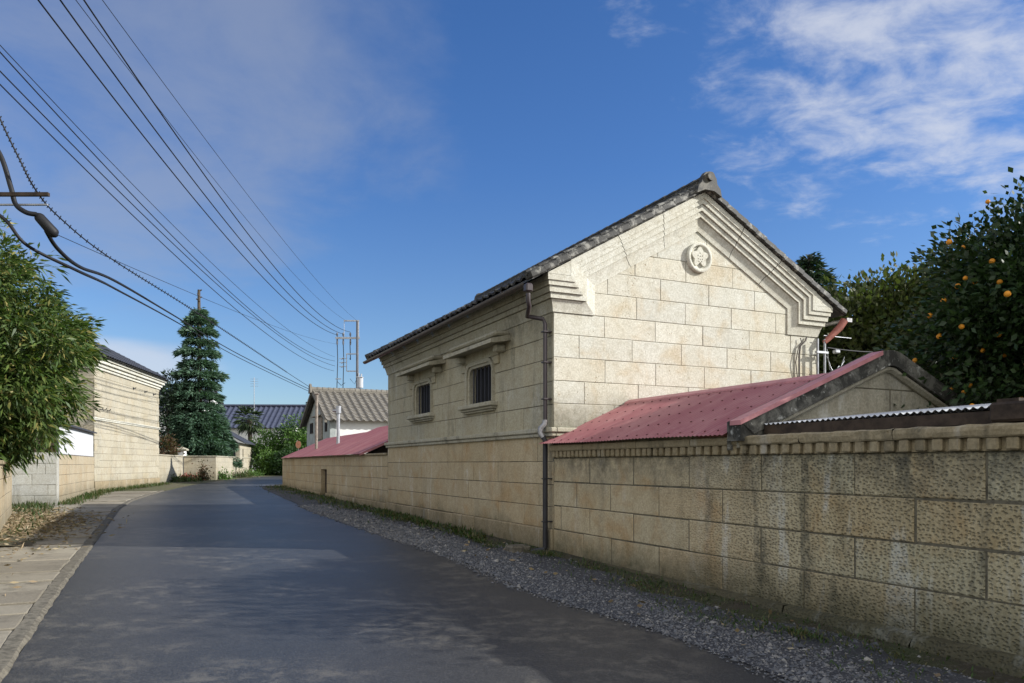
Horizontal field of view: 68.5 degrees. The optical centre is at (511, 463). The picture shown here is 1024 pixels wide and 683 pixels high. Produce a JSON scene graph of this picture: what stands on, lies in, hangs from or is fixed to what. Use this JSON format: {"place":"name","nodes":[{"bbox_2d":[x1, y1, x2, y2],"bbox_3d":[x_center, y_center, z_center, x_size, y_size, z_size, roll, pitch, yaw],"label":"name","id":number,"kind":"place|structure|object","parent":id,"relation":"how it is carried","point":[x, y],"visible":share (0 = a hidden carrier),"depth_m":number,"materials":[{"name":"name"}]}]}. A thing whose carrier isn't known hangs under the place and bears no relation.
{"place":"outdoors","nodes":[
{"label":"outdoors","id":0,"kind":"place"},
{"bbox_2d":[0,510,45,545],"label":"verge","id":1,"kind":"structure","parent":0,"point":[25,542],"depth_m":12.96,"materials":[{"name":"soil"}]},
{"bbox_2d":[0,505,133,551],"bbox_3d":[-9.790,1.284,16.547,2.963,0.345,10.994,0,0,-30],"label":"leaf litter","id":2,"kind":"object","parent":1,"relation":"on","point":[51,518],"visible":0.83,"depth_m":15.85,"materials":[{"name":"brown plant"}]},
{"bbox_2d":[5,482,171,535],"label":"verge grass","id":3,"kind":"structure","parent":1,"relation":"on","point":[93,494],"depth_m":23.30,"materials":[{"name":"green plant"}]},
{"bbox_2d":[0,491,156,648],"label":"pavement","id":4,"kind":"structure","parent":0,"point":[43,570],"depth_m":10.72,"materials":[{"name":"concrete"}]},
{"bbox_2d":[1,512,98,595],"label":"scattered leaves","id":5,"kind":"object","parent":4,"relation":"on","point":[32,581],"visible":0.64,"depth_m":10.83,"materials":[{"name":"brown plant"}]},
{"bbox_2d":[17,475,503,652],"bbox_3d":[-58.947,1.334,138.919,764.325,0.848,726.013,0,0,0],"label":"ground","id":6,"kind":"structure","parent":0,"point":[170,486],"depth_m":38.86,"materials":[{"name":"soil"}]},
{"bbox_2d":[0,460,11,530],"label":"wall","id":7,"kind":"structure","parent":6,"relation":"on","point":[5,501],"depth_m":15.79,"materials":[{"name":"stone"}]},
{"bbox_2d":[0,192,49,205],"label":"pole","id":8,"kind":"object","parent":6,"relation":"on","point":[24,194],"visible":1,"depth_m":12.83,"materials":[{"name":"metal"}]},
{"bbox_2d":[0,150,36,216],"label":"looping cable","id":9,"kind":"object","parent":8,"relation":"attached to","point":[17,206],"visible":0.95,"depth_m":12.97,"materials":[{"name":"black rubber"}]},
{"bbox_2d":[34,213,58,237],"bbox_3d":[-8.144,-4.178,13.162,0.373,0.403,0.190,0,0,-28],"label":"splice case","id":10,"kind":"object","parent":9,"relation":"hanging from","point":[49,228],"visible":0.98,"depth_m":13.11,"materials":[{"name":"grey plastic"}]},
{"bbox_2d":[0,214,307,390],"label":"trunk cable","id":11,"kind":"object","parent":8,"relation":"attached to","point":[12,228],"visible":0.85,"depth_m":14.21,"materials":[{"name":"black rubber"}]},
{"bbox_2d":[0,116,308,386],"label":"messenger cable","id":12,"kind":"object","parent":8,"relation":"attached to","point":[17,154],"visible":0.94,"depth_m":15.64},
{"bbox_2d":[44,231,307,388],"bbox_3d":[-11.438,-4.426,34.547,1.901,1.043,42.955,0,0,-6],"label":"trunk cable","id":13,"kind":"object","parent":8,"relation":"attached to","point":[60,251],"visible":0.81,"depth_m":17.46,"materials":[{"name":"black rubber"}]},
{"bbox_2d":[12,452,57,506],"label":"grey block wall","id":14,"kind":"structure","parent":6,"relation":"on","point":[39,483],"depth_m":23.07,"materials":[{"name":"concrete"}]},
{"bbox_2d":[0,210,110,483],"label":"leafy tree","id":15,"kind":"object","parent":6,"relation":"on","point":[35,377],"visible":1,"depth_m":15.21,"materials":[{"name":"green plant"}]},
{"bbox_2d":[34,422,96,456],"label":"white shed","id":16,"kind":"structure","parent":6,"relation":"on","point":[81,439],"depth_m":27.85,"materials":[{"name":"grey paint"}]},
{"bbox_2d":[57,455,94,503],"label":"tan wall","id":17,"kind":"structure","parent":6,"relation":"on","point":[75,475],"depth_m":26.80,"materials":[{"name":"beige stone"}]},
{"bbox_2d":[0,490,163,682],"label":"kerb","id":18,"kind":"structure","parent":6,"relation":"on","point":[18,639],"depth_m":7.68,"materials":[{"name":"concrete"}]},
{"bbox_2d":[20,308,170,490],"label":"storehouse","id":19,"kind":"structure","parent":6,"relation":"on","point":[125,426],"depth_m":36.12,"materials":[{"name":"stone"}]},
{"bbox_2d":[159,454,183,482],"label":"white wall","id":20,"kind":"structure","parent":6,"relation":"on","point":[169,465],"depth_m":45.24,"materials":[{"name":"white paint"}]},
{"bbox_2d":[159,433,186,454],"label":"russet shrub","id":21,"kind":"object","parent":6,"relation":"on","point":[173,448],"visible":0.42,"depth_m":47.78,"materials":[{"name":"brown plant"}]},
{"bbox_2d":[156,368,202,449],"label":"evergreen tree","id":22,"kind":"object","parent":6,"relation":"on","point":[165,404],"visible":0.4,"depth_m":54.89,"materials":[{"name":"green plant"}]},
{"bbox_2d":[177,447,188,473],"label":"gate post","id":23,"kind":"object","parent":6,"relation":"on","point":[181,452],"visible":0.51,"depth_m":49.78,"materials":[{"name":"white paint"}]},
{"bbox_2d":[159,389,223,452],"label":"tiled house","id":24,"kind":"structure","parent":6,"relation":"on","point":[216,391],"depth_m":87.79,"materials":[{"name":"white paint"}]},
{"bbox_2d":[169,472,213,481],"bbox_3d":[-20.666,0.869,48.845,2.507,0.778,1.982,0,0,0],"label":"flower bed","id":25,"kind":"object","parent":6,"relation":"on","point":[192,475],"visible":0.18,"depth_m":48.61,"materials":[{"name":"green plant"}]},
{"bbox_2d":[191,459,213,480],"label":"potted shrub","id":26,"kind":"object","parent":6,"relation":"on","point":[203,472],"visible":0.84,"depth_m":48.64,"materials":[{"name":"brown plant"}]},
{"bbox_2d":[162,289,243,467],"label":"tall conifer","id":27,"kind":"object","parent":6,"relation":"on","point":[211,434],"visible":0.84,"depth_m":55.42,"materials":[{"name":"green plant"}]},
{"bbox_2d":[184,456,250,479],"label":"cream wall","id":28,"kind":"structure","parent":6,"relation":"on","point":[216,463],"depth_m":50.15,"materials":[{"name":"beige stone"}]},
{"bbox_2d":[217,467,234,479],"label":"roadside plant","id":29,"kind":"object","parent":6,"relation":"on","point":[222,475],"visible":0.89,"depth_m":50.93,"materials":[{"name":"green plant"}]},
{"bbox_2d":[232,432,254,475],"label":"garden shed","id":30,"kind":"structure","parent":6,"relation":"on","point":[245,451],"depth_m":60.11,"materials":[{"name":"grey tile"}]},
{"bbox_2d":[232,468,257,477],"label":"roadside plant","id":31,"kind":"object","parent":6,"relation":"on","point":[242,474],"visible":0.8,"depth_m":55.81,"materials":[{"name":"green plant"}]},
{"bbox_2d":[232,405,266,467],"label":"fan palm","id":32,"kind":"object","parent":6,"relation":"on","point":[243,426],"visible":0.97,"depth_m":68.49,"materials":[{"name":"green plant"}]},
{"bbox_2d":[244,467,265,475],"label":"roadside plant","id":33,"kind":"object","parent":6,"relation":"on","point":[254,472],"visible":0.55,"depth_m":60.54,"materials":[{"name":"green plant"}]},
{"bbox_2d":[221,404,306,470],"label":"tiled house","id":34,"kind":"structure","parent":6,"relation":"on","point":[271,416],"depth_m":81.39,"materials":[{"name":"tile"}]},
{"bbox_2d":[245,428,284,472],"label":"garden tree","id":35,"kind":"object","parent":6,"relation":"on","point":[259,445],"visible":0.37,"depth_m":65.83,"materials":[{"name":"green plant"}]},
{"bbox_2d":[250,446,280,475],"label":"garden bush","id":36,"kind":"object","parent":6,"relation":"on","point":[262,459],"visible":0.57,"depth_m":62.94,"materials":[{"name":"green plant"}]},
{"bbox_2d":[264,443,299,475],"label":"garden bush","id":37,"kind":"object","parent":6,"relation":"on","point":[279,455],"visible":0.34,"depth_m":62.48,"materials":[{"name":"green plant"}]},
{"bbox_2d":[268,417,306,452],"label":"garden tree","id":38,"kind":"object","parent":6,"relation":"on","point":[292,425],"visible":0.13,"depth_m":66.22,"materials":[{"name":"green plant"}]},
{"bbox_2d":[272,411,306,449],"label":"garden tree","id":39,"kind":"object","parent":6,"relation":"on","point":[298,436],"visible":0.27,"depth_m":64.90,"materials":[{"name":"green plant"}]},
{"bbox_2d":[296,441,300,449],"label":"marker post","id":40,"kind":"object","parent":6,"relation":"on","point":[298,444],"visible":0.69,"depth_m":46.47,"materials":[{"name":"metal"}]},
{"bbox_2d":[281,426,387,509],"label":"long outbuilding","id":41,"kind":"structure","parent":6,"relation":"on","point":[359,474],"depth_m":26.85,"materials":[{"name":"stone"}]},
{"bbox_2d":[314,393,318,448],"bbox_3d":[-8.787,-1.860,33.768,0.238,2.621,0.234,0,0,0],"label":"steel post","id":42,"kind":"object","parent":41,"relation":"on","point":[316,420],"visible":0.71,"depth_m":33.71,"materials":[{"name":"grey metal"}]},
{"bbox_2d":[325,469,326,492],"bbox_3d":[-7.146,0.820,29.291,0.040,1.260,1.140,0,0,-25],"label":"door","id":43,"kind":"structure","parent":41,"relation":"in","point":[325,469],"depth_m":29.63,"materials":[{"name":"brown wood"}]},
{"bbox_2d":[332,406,340,443],"bbox_3d":[-7.347,-1.591,31.541,0.356,1.684,0.210,0,0,0],"label":"flue pipe","id":44,"kind":"object","parent":41,"relation":"attached to","point":[337,410],"visible":0.85,"depth_m":31.48,"materials":[{"name":"metal"}]},
{"bbox_2d":[299,384,387,455],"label":"old house","id":45,"kind":"structure","parent":6,"relation":"on","point":[364,410],"depth_m":44.19,"materials":[{"name":"grey tile"}]},
{"bbox_2d":[310,423,312,433],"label":"window","id":46,"kind":"structure","parent":45,"relation":"in","point":[311,424],"depth_m":46.87,"materials":[{"name":"black glass"}]},
{"bbox_2d":[335,320,363,388],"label":"pole","id":47,"kind":"object","parent":6,"relation":"on","point":[359,382],"visible":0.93,"depth_m":55.96,"materials":[{"name":"metal"}]},
{"bbox_2d":[0,52,332,360],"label":"overhead wire","id":48,"kind":"object","parent":47,"relation":"attached to","point":[125,187],"visible":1,"depth_m":17.40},
{"bbox_2d":[0,84,332,370],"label":"overhead wire","id":49,"kind":"object","parent":47,"relation":"attached to","point":[124,207],"visible":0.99,"depth_m":17.35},
{"bbox_2d":[0,71,333,365],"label":"overhead wire","id":50,"kind":"object","parent":47,"relation":"attached to","point":[126,198],"visible":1,"depth_m":17.29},
{"bbox_2d":[0,45,333,356],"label":"overhead wire","id":51,"kind":"object","parent":47,"relation":"attached to","point":[128,180],"visible":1,"depth_m":18.04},
{"bbox_2d":[38,0,335,334],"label":"overhead wire","id":52,"kind":"object","parent":47,"relation":"attached to","point":[48,13],"visible":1,"depth_m":17.55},
{"bbox_2d":[56,234,333,343],"bbox_3d":[-10.505,-6.460,34.500,0.012,4.970,43.316,0,0,-7],"label":"overhead wire","id":53,"kind":"object","parent":47,"relation":"attached to","point":[163,281],"visible":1,"depth_m":17.58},
{"bbox_2d":[60,0,341,333],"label":"overhead wire","id":54,"kind":"object","parent":47,"relation":"attached to","point":[68,11],"visible":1,"depth_m":17.69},
{"bbox_2d":[76,0,342,318],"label":"overhead wire","id":55,"kind":"object","parent":47,"relation":"attached to","point":[175,130],"visible":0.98,"depth_m":17.91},
{"bbox_2d":[83,0,348,331],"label":"overhead wire","id":56,"kind":"object","parent":47,"relation":"attached to","point":[183,145],"visible":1,"depth_m":17.57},
{"bbox_2d":[102,0,355,319],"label":"overhead wire","id":57,"kind":"object","parent":47,"relation":"attached to","point":[201,134],"visible":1,"depth_m":17.81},
{"bbox_2d":[363,171,851,550],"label":"storehouse","id":58,"kind":"structure","parent":6,"relation":"on","point":[700,283],"depth_m":13.62,"materials":[{"name":"stone"}]},
{"bbox_2d":[396,355,445,422],"bbox_3d":[-2.067,-1.728,17.961,0.700,1.405,2.570,0,0,-25],"label":"window","id":59,"kind":"structure","parent":58,"relation":"in","point":[421,374],"depth_m":18.18,"materials":[{"name":"grey stone"}]},
{"bbox_2d":[443,330,510,414],"bbox_3d":[-0.598,-1.728,14.839,0.700,1.405,2.530,0,0,-25],"label":"window","id":60,"kind":"structure","parent":58,"relation":"in","point":[478,357],"depth_m":14.95,"materials":[{"name":"grey stone"}]},
{"bbox_2d":[827,347,871,352],"bbox_3d":[8.882,-2.773,15.845,5.916,1.077,0.028,0,0,-23],"label":"service wire","id":61,"kind":"object","parent":58,"relation":"attached to","point":[849,350],"visible":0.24,"depth_m":14.91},
{"bbox_2d":[261,485,987,682],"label":"gravel shoulder","id":62,"kind":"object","parent":6,"relation":"on","point":[957,678],"visible":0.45,"depth_m":7.37},
{"bbox_2d":[256,484,1023,682],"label":"weeds","id":63,"kind":"object","parent":62,"relation":"on","point":[395,515],"visible":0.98,"depth_m":9.20,"materials":[{"name":"green plant"}]},
{"bbox_2d":[295,504,1007,682],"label":"gravel","id":64,"kind":"structure","parent":62,"relation":"on","point":[353,517],"depth_m":8.02,"materials":[{"name":"grey gravel"}]},
{"bbox_2d":[433,536,940,676],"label":"fallen leaves","id":65,"kind":"object","parent":64,"relation":"on","point":[736,630],"visible":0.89,"depth_m":8.19,"materials":[{"name":"brown plant"}]},
{"bbox_2d":[539,350,1023,677],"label":"stone outbuilding","id":66,"kind":"structure","parent":6,"relation":"on","point":[913,537],"depth_m":7.62,"materials":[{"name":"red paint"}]},
{"bbox_2d":[763,397,1023,442],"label":"lean to","id":67,"kind":"object","parent":66,"relation":"attached to","point":[1008,410],"visible":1,"depth_m":6.66,"materials":[{"name":"grey metal"}]},
{"bbox_2d":[796,251,843,294],"bbox_3d":[10.891,-3.054,27.436,4.130,9.413,4.176,0,0,42],"label":"background tree","id":68,"kind":"object","parent":6,"relation":"on","point":[810,264],"visible":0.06,"depth_m":27.19,"materials":[{"name":"green plant"}]},
{"bbox_2d":[816,251,948,373],"bbox_3d":[12.132,-2.798,25.616,7.319,8.699,6.092,0,0,0],"label":"background tree","id":69,"kind":"object","parent":6,"relation":"on","point":[865,304],"visible":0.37,"depth_m":24.41,"materials":[{"name":"green plant"}]},
{"bbox_2d":[895,249,949,356],"bbox_3d":[15.581,-2.911,25.067,6.668,8.936,5.930,0,0,0],"label":"background tree","id":70,"kind":"object","parent":6,"relation":"on","point":[920,260],"depth_m":24.50,"materials":[{"name":"green plant"}]},
{"bbox_2d":[864,167,1023,408],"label":"orange tree","id":71,"kind":"object","parent":6,"relation":"on","point":[977,300],"visible":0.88,"depth_m":9.15,"materials":[{"name":"green plant"}]},
{"bbox_2d":[1,476,796,682],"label":"road","id":72,"kind":"structure","parent":0,"point":[243,580],"depth_m":7.38,"materials":[{"name":"grey asphalt"}]},
{"bbox_2d":[0,0,1023,403],"label":"sky","id":73,"kind":"structure","parent":0,"point":[415,157],"materials":[{"name":"blue"}]},
{"bbox_2d":[274,486,1023,682],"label":"wall foot soil","id":74,"kind":"structure","parent":0,"point":[982,673],"depth_m":7.55,"materials":[{"name":"brown soil"}]},
{"bbox_2d":[505,544,530,552],"bbox_3d":[0.096,1.436,12.309,0.340,0.222,0.300,0,0,-25],"label":"drain box","id":75,"kind":"object","parent":74,"relation":"on","point":[513,548],"visible":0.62,"depth_m":12.20,"materials":[{"name":"concrete"}]}
]}

